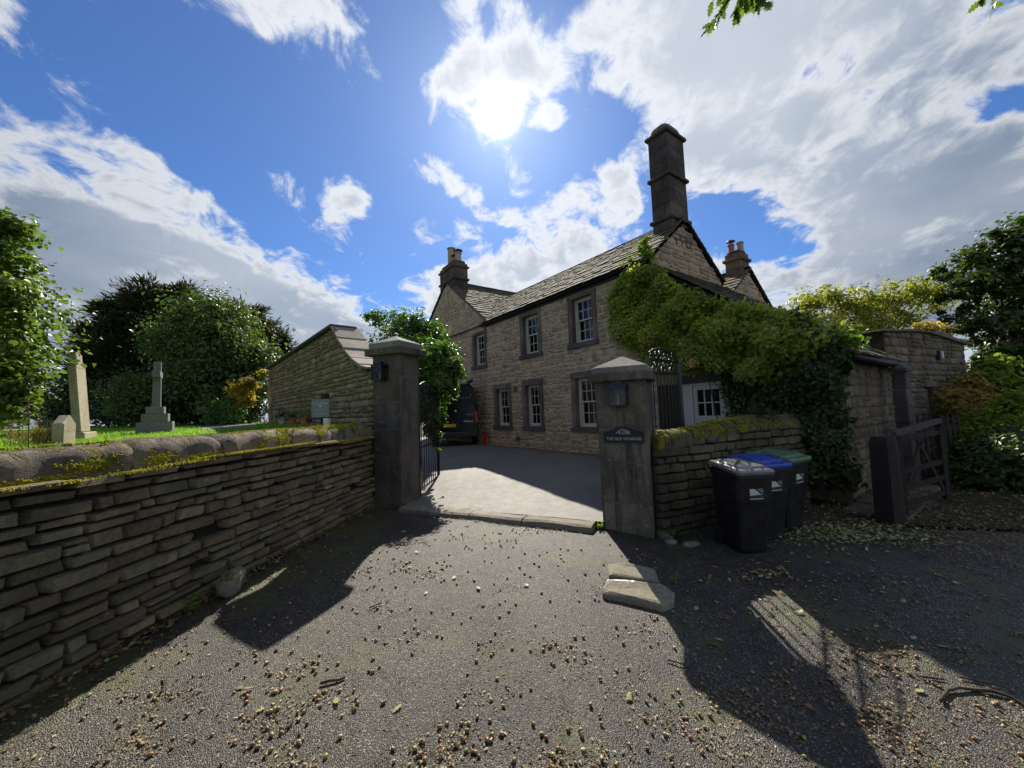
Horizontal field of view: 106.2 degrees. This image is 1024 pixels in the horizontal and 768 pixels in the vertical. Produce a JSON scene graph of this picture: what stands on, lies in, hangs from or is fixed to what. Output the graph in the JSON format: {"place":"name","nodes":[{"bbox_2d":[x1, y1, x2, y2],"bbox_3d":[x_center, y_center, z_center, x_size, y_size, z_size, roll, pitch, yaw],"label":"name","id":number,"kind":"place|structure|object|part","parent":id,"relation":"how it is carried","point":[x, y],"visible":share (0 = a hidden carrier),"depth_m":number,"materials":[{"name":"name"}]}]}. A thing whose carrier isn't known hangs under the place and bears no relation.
{"place":"outdoors","nodes":[
{"label":"outdoors","id":0,"kind":"place"},
{"bbox_2d":[0,422,307,451],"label":"lawn","id":1,"kind":"structure","parent":0,"point":[146,434],"depth_m":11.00,"materials":[{"name":"green plant"}]},
{"bbox_2d":[7,420,14,446],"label":"dock plant","id":2,"kind":"object","parent":1,"relation":"on","point":[10,422],"visible":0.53,"depth_m":6.58,"materials":[{"name":"brown plant"}]},
{"bbox_2d":[15,417,20,440],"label":"dock plant","id":3,"kind":"object","parent":1,"relation":"on","point":[19,427],"visible":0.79,"depth_m":7.18,"materials":[{"name":"brown plant"}]},
{"bbox_2d":[23,393,30,446],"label":"dock plant","id":4,"kind":"object","parent":1,"relation":"on","point":[28,414],"visible":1,"depth_m":6.39,"materials":[{"name":"brown plant"}]},
{"bbox_2d":[0,417,73,446],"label":"dry grass tuft","id":5,"kind":"object","parent":1,"relation":"on","point":[39,436],"visible":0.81,"depth_m":6.46,"materials":[{"name":"brown plant"}]},
{"bbox_2d":[34,413,41,428],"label":"dock plant","id":6,"kind":"object","parent":1,"relation":"on","point":[39,417],"visible":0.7,"depth_m":6.78,"materials":[{"name":"brown plant"}]},
{"bbox_2d":[38,420,51,428],"bbox_3d":[-28.258,2.525,23.990,1.682,0.880,1.150,1,-5,-37],"label":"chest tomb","id":7,"kind":"object","parent":1,"relation":"on","point":[44,425],"visible":0.11,"depth_m":23.28,"materials":[{"name":"grey stone"}]},
{"bbox_2d":[0,206,120,432],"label":"lime tree","id":8,"kind":"object","parent":1,"relation":"on","point":[23,339],"visible":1,"depth_m":7.22,"materials":[{"name":"green plant"}]},
{"bbox_2d":[51,415,75,444],"bbox_3d":[-7.928,0.908,6.793,0.150,0.709,0.480,0,-5,-31],"label":"headstone","id":9,"kind":"object","parent":1,"relation":"on","point":[61,425],"visible":0.66,"depth_m":6.68,"materials":[{"name":"beige stone"}]},
{"bbox_2d":[66,352,96,439],"bbox_3d":[-9.931,0.364,8.852,0.426,2.200,0.731,0,-5,-31],"label":"tall gravestone","id":10,"kind":"object","parent":1,"relation":"on","point":[79,408],"visible":0.73,"depth_m":8.73,"materials":[{"name":"beige stone"}]},
{"bbox_2d":[86,365,183,427],"bbox_3d":[-15.641,0.622,15.834,3.670,2.858,3.156,-2,-4,0],"label":"round shrub","id":11,"kind":"object","parent":1,"relation":"on","point":[131,400],"visible":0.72,"depth_m":15.46,"materials":[{"name":"green plant"}]},
{"bbox_2d":[29,358,268,427],"bbox_3d":[-18.452,0.752,19.669,14.870,4.854,4.802,-3,-4,14],"label":"evergreen shrubbery","id":12,"kind":"object","parent":1,"relation":"on","point":[59,406],"visible":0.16,"depth_m":19.52,"materials":[{"name":"green plant"}]},
{"bbox_2d":[135,362,174,433],"bbox_3d":[-10.305,0.398,11.149,0.760,2.080,0.740,1,-5,-37],"label":"granite cross","id":13,"kind":"object","parent":1,"relation":"on","point":[155,417],"visible":0.94,"depth_m":10.91,"materials":[{"name":"grey stone"}]},
{"bbox_2d":[49,272,298,424],"bbox_3d":[-20.208,-2.271,24.412,14.132,10.001,7.431,-2,-4,0],"label":"yew tree","id":14,"kind":"object","parent":1,"relation":"on","point":[121,312],"visible":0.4,"depth_m":22.92,"materials":[{"name":"green plant"}]},
{"bbox_2d":[121,280,288,425],"bbox_3d":[-13.882,-1.323,17.504,7.305,7.324,5.220,-4,-5,28],"label":"broadleaf tree","id":15,"kind":"object","parent":1,"relation":"on","point":[204,356],"visible":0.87,"depth_m":16.82,"materials":[{"name":"green plant"}]},
{"bbox_2d":[193,395,249,425],"bbox_3d":[-10.846,1.098,14.564,2.059,1.398,1.384,-2,-4,0],"label":"glossy shrub","id":16,"kind":"object","parent":1,"relation":"on","point":[223,413],"visible":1,"depth_m":14.27,"materials":[{"name":"green plant"}]},
{"bbox_2d":[222,369,268,423],"bbox_3d":[-10.456,0.589,15.148,1.391,2.468,1.403,-2,-4,0],"label":"yellow shrub","id":17,"kind":"object","parent":1,"relation":"on","point":[244,388],"visible":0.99,"depth_m":14.93,"materials":[{"name":"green plant"}]},
{"bbox_2d":[272,407,291,423],"bbox_3d":[-5.738,0.780,9.570,0.507,0.411,0.429,0,-4,-26],"label":"flower pot","id":18,"kind":"object","parent":1,"relation":"on","point":[280,418],"visible":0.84,"depth_m":9.52,"materials":[{"name":"grey paint"}]},
{"bbox_2d":[279,410,299,423],"bbox_3d":[-5.331,0.778,9.285,0.515,0.379,0.439,-2,-4,0],"label":"flower pot","id":19,"kind":"object","parent":1,"relation":"on","point":[291,419],"visible":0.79,"depth_m":9.21,"materials":[{"name":"ceramic"}]},
{"bbox_2d":[294,407,317,424],"bbox_3d":[-4.725,0.736,8.869,0.540,0.394,0.426,-4,-4,23],"label":"flower pot","id":20,"kind":"object","parent":1,"relation":"on","point":[305,420],"visible":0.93,"depth_m":8.80,"materials":[{"name":"ceramic"}]},
{"bbox_2d":[312,394,329,424],"bbox_3d":[-3.462,0.764,7.019,0.370,1.160,0.124,-3,-4,14],"label":"church sign","id":21,"kind":"object","parent":1,"relation":"on","point":[321,407],"visible":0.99,"depth_m":6.99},
{"bbox_2d":[190,423,258,429],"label":"churchyard path","id":22,"kind":"structure","parent":0,"point":[217,426],"depth_m":13.16,"materials":[{"name":"grey stone"}]},
{"bbox_2d":[406,437,608,521],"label":"driveway","id":23,"kind":"structure","parent":0,"point":[498,479],"depth_m":7.91,"materials":[{"name":"grey concrete"}]},
{"bbox_2d":[265,324,373,486],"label":"stone wall","id":24,"kind":"structure","parent":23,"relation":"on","point":[333,361],"depth_m":9.60,"materials":[{"name":"stone"}]},
{"bbox_2d":[359,306,469,452],"bbox_3d":[-2.874,0.059,10.352,2.820,4.927,4.259,0,-4,-22],"label":"laurel bush","id":25,"kind":"object","parent":23,"relation":"on","point":[437,363],"visible":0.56,"depth_m":9.47,"materials":[{"name":"green plant"}]},
{"bbox_2d":[429,380,477,444],"bbox_3d":[-2.772,1.412,18.449,2.195,2.761,5.790,-2,-4,-6],"label":"parked van","id":26,"kind":"object","parent":23,"relation":"on","point":[462,421],"visible":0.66,"depth_m":15.69,"materials":[{"name":"paint"}]},
{"bbox_3d":[-2.979,1.054,15.590,1.207,1.760,0.072,-2,-4,-6],"label":"rear door","id":27,"kind":"part","parent":26,"relation":"part of","materials":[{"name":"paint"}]},
{"bbox_3d":[-1.955,1.026,15.697,0.882,1.760,0.072,-2,-4,-6],"label":"rear door","id":28,"kind":"part","parent":26,"relation":"part of","materials":[{"name":"paint"}]},
{"bbox_2d":[483,431,486,444],"bbox_3d":[-1.112,2.221,15.819,0.080,0.596,0.200,1,-5,-35],"label":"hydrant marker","id":29,"kind":"object","parent":23,"relation":"on","point":[485,437],"visible":0.86,"depth_m":15.76,"materials":[{"name":"red plastic"}]},
{"bbox_2d":[496,445,597,454],"bbox_3d":[1.580,2.117,12.022,0.288,0.034,7.408,1,-5,-36],"label":"kerb","id":30,"kind":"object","parent":23,"relation":"on","point":[549,450],"visible":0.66,"depth_m":12.31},
{"bbox_2d":[427,123,771,453],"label":"vicarage house","id":31,"kind":"structure","parent":23,"relation":"on","point":[535,354],"depth_m":12.89,"materials":[{"name":"stone"}]},
{"bbox_2d":[471,329,487,369],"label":"window","id":32,"kind":"structure","parent":31,"relation":"in","point":[479,347],"depth_m":17.15,"materials":[{"name":"stone"}]},
{"bbox_2d":[493,383,512,429],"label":"window","id":33,"kind":"structure","parent":31,"relation":"in","point":[502,396],"depth_m":15.61,"materials":[{"name":"stone"}]},
{"bbox_2d":[519,308,542,359],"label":"window","id":34,"kind":"structure","parent":31,"relation":"in","point":[530,322],"depth_m":14.19,"materials":[{"name":"stone"}]},
{"bbox_2d":[521,378,544,430],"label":"window","id":35,"kind":"structure","parent":31,"relation":"in","point":[532,389],"depth_m":14.02,"materials":[{"name":"wood"}]},
{"bbox_2d":[567,288,598,349],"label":"window","id":36,"kind":"structure","parent":31,"relation":"in","point":[581,307],"depth_m":12.09,"materials":[{"name":"stone"}]},
{"bbox_2d":[570,370,598,432],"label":"window","id":37,"kind":"structure","parent":31,"relation":"in","point":[583,393],"depth_m":11.98,"materials":[{"name":"wood"}]},
{"bbox_2d":[0,484,1023,767],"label":"lane","id":38,"kind":"structure","parent":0,"point":[314,620],"depth_m":2.86,"materials":[{"name":"grey asphalt"}]},
{"bbox_2d":[159,675,166,693],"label":"twig","id":39,"kind":"object","parent":38,"relation":"on","point":[163,688],"visible":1,"depth_m":2.60,"materials":[{"name":"wood"}]},
{"bbox_2d":[0,420,374,713],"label":"dry stone wall","id":40,"kind":"structure","parent":38,"relation":"on","point":[108,545],"depth_m":3.17,"materials":[{"name":"grey stone"}]},
{"bbox_2d":[323,418,329,424],"bbox_3d":[-3.241,0.711,6.725,0.090,0.220,0.080,-3,-4,14],"label":"marker stone","id":41,"kind":"object","parent":40,"relation":"on","point":[326,421],"visible":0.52,"depth_m":6.70,"materials":[{"name":"grey stone"}]},
{"bbox_2d":[0,505,377,717],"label":"leaf mould","id":42,"kind":"object","parent":38,"relation":"on","point":[151,629],"visible":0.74,"depth_m":3.07,"materials":[{"name":"brown soil"}]},
{"bbox_2d":[185,592,200,612],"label":"weed","id":43,"kind":"object","parent":38,"relation":"on","point":[192,606],"visible":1,"depth_m":3.51,"materials":[{"name":"green plant"}]},
{"bbox_2d":[0,514,410,764],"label":"wall side litter","id":44,"kind":"object","parent":38,"relation":"on","point":[34,715],"depth_m":2.83,"materials":[{"name":"brown plant"}]},
{"bbox_2d":[216,565,246,598],"bbox_3d":[-2.790,1.970,3.826,0.163,0.250,0.339,-2,-4,0],"label":"boulder","id":45,"kind":"object","parent":38,"relation":"on","point":[230,583],"visible":1,"depth_m":3.74,"materials":[{"name":"grey stone"}]},
{"bbox_2d":[285,712,295,729],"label":"twig","id":46,"kind":"object","parent":38,"relation":"on","point":[288,726],"visible":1,"depth_m":2.26,"materials":[{"name":"wood"}]},
{"bbox_2d":[320,675,345,684],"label":"twig","id":47,"kind":"object","parent":38,"relation":"on","point":[333,680],"visible":1,"depth_m":2.60,"materials":[{"name":"wood"}]},
{"bbox_2d":[364,336,425,508],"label":"gate pillar","id":48,"kind":"structure","parent":38,"relation":"on","point":[396,440],"depth_m":7.15,"materials":[{"name":"grey stone"}]},
{"bbox_2d":[370,362,387,380],"bbox_3d":[-2.464,-0.234,7.138,0.280,0.346,0.200,-4,-4,25],"label":"wall lantern","id":49,"kind":"object","parent":48,"relation":"attached to","point":[382,372],"depth_m":7.13,"materials":[{"name":"black metal"}]},
{"bbox_2d":[418,381,439,495],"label":"iron gate","id":50,"kind":"structure","parent":48,"relation":"attached to","point":[436,399],"depth_m":8.08,"materials":[{"name":"black metal"}]},
{"bbox_2d":[398,513,580,533],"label":"threshold litter","id":51,"kind":"object","parent":38,"relation":"on","point":[482,522],"visible":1,"depth_m":5.93,"materials":[{"name":"brown plant"}]},
{"bbox_2d":[399,504,596,532],"bbox_3d":[-0.359,2.158,6.171,3.400,0.192,0.416,-4,-4,25],"label":"threshold","id":52,"kind":"object","parent":38,"relation":"on","point":[578,525],"visible":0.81,"depth_m":5.89,"materials":[{"name":"grey stone"}]},
{"bbox_2d":[36,533,1021,767],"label":"shell crumbs","id":53,"kind":"object","parent":38,"relation":"on","point":[352,753],"visible":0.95,"depth_m":2.52,"materials":[{"name":"brown plant"}]},
{"bbox_2d":[87,528,1022,767],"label":"brown flakes","id":54,"kind":"object","parent":38,"relation":"on","point":[461,732],"visible":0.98,"depth_m":2.37,"materials":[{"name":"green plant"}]},
{"bbox_2d":[123,526,1022,713],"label":"acorn litter","id":55,"kind":"object","parent":38,"relation":"on","point":[864,709],"visible":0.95,"depth_m":2.90,"materials":[{"name":"brown plant"}]},
{"bbox_2d":[595,521,604,527],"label":"weed","id":56,"kind":"object","parent":38,"relation":"on","point":[600,525],"visible":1,"depth_m":5.45,"materials":[{"name":"green plant"}]},
{"bbox_2d":[588,357,655,537],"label":"gate pillar","id":57,"kind":"structure","parent":38,"relation":"on","point":[627,488],"depth_m":5.40,"materials":[{"name":"grey stone"}]},
{"bbox_2d":[607,381,628,406],"bbox_3d":[1.482,0.138,5.390,0.280,0.346,0.200,-4,-4,25],"label":"wall lantern","id":58,"kind":"object","parent":57,"relation":"attached to","point":[620,392],"depth_m":5.39,"materials":[{"name":"black metal"}]},
{"bbox_2d":[604,426,644,442],"bbox_3d":[1.570,0.710,5.411,0.550,0.230,0.024,-4,-4,25],"label":"name plaque","id":59,"kind":"object","parent":57,"relation":"attached to","point":[623,434],"visible":1,"depth_m":5.40,"materials":[{"name":"black metal"}]},
{"bbox_2d":[646,347,684,432],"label":"iron gate","id":60,"kind":"structure","parent":57,"relation":"attached to","point":[679,388],"depth_m":6.54,"materials":[{"name":"black metal"}]},
{"bbox_2d":[607,562,658,582],"bbox_3d":[1.258,1.995,4.027,0.493,0.130,0.341,-3,-4,11],"label":"edge stone","id":61,"kind":"object","parent":38,"relation":"on","point":[623,571],"visible":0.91,"depth_m":3.96,"materials":[{"name":"beige stone"}]},
{"bbox_2d":[601,580,674,611],"bbox_3d":[1.199,1.997,3.653,0.649,0.164,0.397,-4,-4,22],"label":"edge stone","id":62,"kind":"object","parent":38,"relation":"on","point":[658,597],"visible":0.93,"depth_m":3.56,"materials":[{"name":"beige stone"}]},
{"bbox_2d":[655,529,674,539],"bbox_3d":[2.079,2.090,5.243,0.214,0.166,0.313,-1,-4,-12],"label":"loose stone","id":63,"kind":"object","parent":38,"relation":"on","point":[660,534],"visible":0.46,"depth_m":5.18,"materials":[{"name":"grey stone"}]},
{"bbox_2d":[664,539,676,544],"bbox_3d":[2.085,2.074,5.029,0.151,0.073,0.125,-1,-4,-20],"label":"loose stone","id":64,"kind":"object","parent":38,"relation":"on","point":[671,541],"visible":0.73,"depth_m":4.99,"materials":[{"name":"grey stone"}]},
{"bbox_2d":[667,528,682,541],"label":"weed","id":65,"kind":"object","parent":38,"relation":"on","point":[672,532],"visible":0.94,"depth_m":5.14,"materials":[{"name":"green plant"}]},
{"bbox_2d":[667,659,686,666],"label":"twig","id":66,"kind":"object","parent":38,"relation":"on","point":[677,662],"visible":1,"depth_m":2.77,"materials":[{"name":"wood"}]},
{"bbox_2d":[669,572,684,582],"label":"weed","id":67,"kind":"object","parent":38,"relation":"on","point":[673,578],"visible":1,"depth_m":3.88,"materials":[{"name":"green plant"}]},
{"bbox_2d":[681,540,700,547],"bbox_3d":[2.296,2.059,4.933,0.245,0.061,0.128,-1,-4,-16],"label":"loose stone","id":68,"kind":"object","parent":38,"relation":"on","point":[694,543],"visible":0.97,"depth_m":4.89,"materials":[{"name":"grey stone"}]},
{"bbox_2d":[650,414,811,535],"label":"mossy wall","id":69,"kind":"structure","parent":38,"relation":"on","point":[684,501],"depth_m":5.62,"materials":[{"name":"stone"}]},
{"bbox_2d":[749,404,770,421],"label":"fern","id":70,"kind":"object","parent":69,"relation":"on","point":[762,411],"visible":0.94,"depth_m":6.31,"materials":[{"name":"green plant"}]},
{"bbox_2d":[765,409,783,421],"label":"fern","id":71,"kind":"object","parent":69,"relation":"on","point":[772,416],"visible":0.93,"depth_m":6.42,"materials":[{"name":"green plant"}]},
{"bbox_2d":[707,458,774,552],"bbox_3d":[2.869,1.499,4.821,0.474,1.079,0.709,-2,-4,-4],"label":"wheelie bin","id":72,"kind":"object","parent":38,"relation":"on","point":[742,488],"visible":1,"depth_m":4.58,"materials":[{"name":"plastic"}]},
{"bbox_2d":[726,453,791,539],"bbox_3d":[3.341,1.510,5.219,0.494,1.079,0.709,-1,-4,-13],"label":"wheelie bin","id":73,"kind":"object","parent":38,"relation":"on","point":[780,480],"visible":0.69,"depth_m":4.97,"materials":[{"name":"plastic"}]},
{"bbox_2d":[745,448,811,530],"bbox_3d":[3.867,1.514,5.599,0.587,1.088,0.709,0,-5,-29],"label":"wheelie bin","id":74,"kind":"object","parent":38,"relation":"on","point":[798,482],"visible":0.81,"depth_m":5.35,"materials":[{"name":"plastic"}]},
{"bbox_2d":[804,703,812,709],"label":"fallen leaf","id":75,"kind":"object","parent":38,"relation":"on","point":[808,705],"visible":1,"depth_m":2.51,"materials":[{"name":"brown plant"}]},
{"bbox_2d":[700,0,1002,37],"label":"oak tree","id":76,"kind":"object","parent":38,"relation":"on","point":[742,8],"visible":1,"depth_m":3.40,"materials":[{"name":"green plant"}]},
{"bbox_2d":[693,568,1023,766],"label":"lane litter","id":77,"kind":"object","parent":38,"relation":"on","point":[823,728],"visible":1,"depth_m":2.49,"materials":[{"name":"brown plant"}]},
{"bbox_2d":[695,510,1023,554],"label":"leaf drift","id":78,"kind":"object","parent":38,"relation":"on","point":[852,532],"visible":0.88,"depth_m":5.04,"materials":[{"name":"brown plant"}]},
{"bbox_2d":[751,504,1023,660],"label":"leaf scatter","id":79,"kind":"object","parent":38,"relation":"on","point":[941,575],"visible":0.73,"depth_m":4.57,"materials":[{"name":"brown plant"}]},
{"bbox_2d":[869,436,906,527],"bbox_3d":[5.444,1.413,5.563,0.300,1.300,0.262,-1,-4,-15],"label":"gatepost","id":80,"kind":"object","parent":38,"relation":"on","point":[888,493],"visible":0.89,"depth_m":5.48,"materials":[{"name":"grey stone"}]},
{"bbox_2d":[842,483,940,522],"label":"flagstone path","id":81,"kind":"structure","parent":38,"relation":"on","point":[862,511],"depth_m":6.26,"materials":[{"name":"grey stone"}]},
{"bbox_2d":[819,481,953,522],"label":"path litter","id":82,"kind":"object","parent":81,"relation":"on","point":[918,505],"visible":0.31,"depth_m":6.21,"materials":[{"name":"brown plant"}]},
{"bbox_2d":[919,675,945,680],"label":"twig","id":83,"kind":"object","parent":38,"relation":"on","point":[923,676],"visible":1,"depth_m":2.73,"materials":[{"name":"wood"}]},
{"bbox_2d":[959,676,994,684],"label":"twig","id":84,"kind":"object","parent":38,"relation":"on","point":[976,680],"visible":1,"depth_m":2.69,"materials":[{"name":"wood"}]},
{"bbox_2d":[939,686,1023,705],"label":"twig","id":85,"kind":"object","parent":38,"relation":"on","point":[951,689],"visible":1,"depth_m":2.60,"materials":[{"name":"brown wood"}]},
{"bbox_2d":[0,0,1023,428],"label":"sky","id":86,"kind":"structure","parent":0,"point":[322,162],"materials":[{"name":"blue"}]},
{"bbox_2d":[907,463,1023,529],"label":"verge","id":87,"kind":"structure","parent":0,"point":[969,498],"depth_m":5.95,"materials":[{"name":"green plant"}]},
{"bbox_2d":[648,263,908,504],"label":"lean to building","id":88,"kind":"structure","parent":87,"relation":"on","point":[870,401],"depth_m":8.19,"materials":[{"name":"stone"}]},
{"bbox_2d":[689,381,727,423],"bbox_3d":[4.457,0.978,8.607,0.100,2.040,0.830,1,-5,-35],"label":"door","id":89,"kind":"structure","parent":88,"relation":"in","point":[693,387],"depth_m":8.74,"materials":[{"name":"grey paint"}]},
{"bbox_2d":[604,235,839,490],"bbox_3d":[3.861,-0.930,8.518,1.035,6.000,5.150,1,-5,-35],"label":"climbing hydrangea","id":90,"kind":"object","parent":88,"relation":"attached to","point":[693,336],"visible":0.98,"depth_m":8.32,"materials":[{"name":"green plant"}]},
{"bbox_2d":[718,307,871,494],"bbox_3d":[5.149,0.295,7.230,1.040,3.324,2.476,0,-4,-27],"label":"ivy","id":91,"kind":"object","parent":88,"relation":"attached to","point":[822,417],"visible":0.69,"depth_m":6.57,"materials":[{"name":"green plant"}]},
{"bbox_2d":[887,363,920,482],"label":"stone pier","id":92,"kind":"structure","parent":87,"relation":"on","point":[903,402],"depth_m":7.83,"materials":[{"name":"grey stone"}]},
{"bbox_2d":[855,329,972,462],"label":"stone barn","id":93,"kind":"structure","parent":87,"relation":"on","point":[916,349],"depth_m":10.62,"materials":[{"name":"grey stone"}]},
{"bbox_2d":[925,389,931,452],"bbox_3d":[11.604,1.139,10.737,0.412,2.018,0.040,0,-4,-25],"label":"door","id":94,"kind":"structure","parent":93,"relation":"in","point":[926,390],"depth_m":10.81,"materials":[{"name":"brown wood"}]},
{"bbox_2d":[909,319,958,333],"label":"autumn creeper","id":95,"kind":"object","parent":93,"relation":"on","point":[928,326],"visible":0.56,"depth_m":13.05,"materials":[{"name":"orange plant"}]},
{"bbox_2d":[936,351,943,359],"bbox_3d":[12.232,-0.825,10.977,0.160,0.260,0.120,0,-4,-25],"label":"bulkhead lamp","id":96,"kind":"object","parent":93,"relation":"attached to","point":[940,355],"visible":1,"depth_m":10.95,"materials":[{"name":"black paint"}]},
{"bbox_2d":[890,415,952,487],"bbox_3d":[7.040,1.307,6.590,3.459,1.422,0.139,1,-5,-33],"label":"fence rail","id":97,"kind":"object","parent":87,"relation":"on","point":[937,421],"visible":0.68,"depth_m":7.08,"materials":[{"name":"grey wood"}]},
{"bbox_2d":[889,428,951,514],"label":"field gate","id":98,"kind":"structure","parent":97,"relation":"attached to","point":[942,479],"depth_m":5.93,"materials":[{"name":"brown wood"}]},
{"bbox_2d":[916,413,961,483],"bbox_3d":[9.103,1.346,8.152,1.567,1.420,0.035,-1,-4,-20],"label":"picket fence","id":99,"kind":"object","parent":87,"relation":"on","point":[952,427],"visible":0.42,"depth_m":8.05,"materials":[{"name":"brown wood"}]},
{"bbox_2d":[924,422,1023,495],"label":"bramble thicket","id":100,"kind":"object","parent":87,"relation":"on","point":[993,463],"visible":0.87,"depth_m":7.14,"materials":[{"name":"green plant"}]},
{"bbox_2d":[930,370,1020,426],"bbox_3d":[12.254,0.906,10.160,2.312,2.558,1.736,-2,-4,0],"label":"autumn bush","id":101,"kind":"object","parent":87,"relation":"on","point":[953,400],"visible":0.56,"depth_m":10.11,"materials":[{"name":"orange plant"}]},
{"bbox_2d":[932,388,1023,448],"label":"hazel thicket","id":102,"kind":"object","parent":87,"relation":"on","point":[1009,410],"visible":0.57,"depth_m":9.06,"materials":[{"name":"green plant"}]},
{"bbox_2d":[953,353,1023,400],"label":"sunlit sapling","id":103,"kind":"object","parent":87,"relation":"on","point":[996,365],"visible":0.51,"depth_m":10.32,"materials":[{"name":"green plant"}]},
{"label":"ground","id":104,"kind":"structure","parent":0,"visible":0},
{"bbox_2d":[0,363,67,428],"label":"distant trees","id":105,"kind":"object","parent":104,"relation":"on","point":[46,397],"visible":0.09,"depth_m":41.45,"materials":[{"name":"green plant"}]},
{"bbox_2d":[781,274,973,332],"bbox_3d":[20.031,-1.691,20.948,9.558,8.699,3.716,-2,-4,0],"label":"yellow ash tree","id":106,"kind":"object","parent":104,"relation":"on","point":[880,306],"visible":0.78,"depth_m":20.88,"materials":[{"name":"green plant"}]},
{"bbox_2d":[821,323,1023,381],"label":"dark bush","id":107,"kind":"object","parent":104,"relation":"on","point":[830,325],"depth_m":15.82,"materials":[{"name":"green plant"}]},
{"bbox_2d":[923,211,1023,382],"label":"sycamore tree","id":108,"kind":"object","parent":104,"relation":"on","point":[998,318],"visible":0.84,"depth_m":19.86,"materials":[{"name":"green plant"}]}
]}

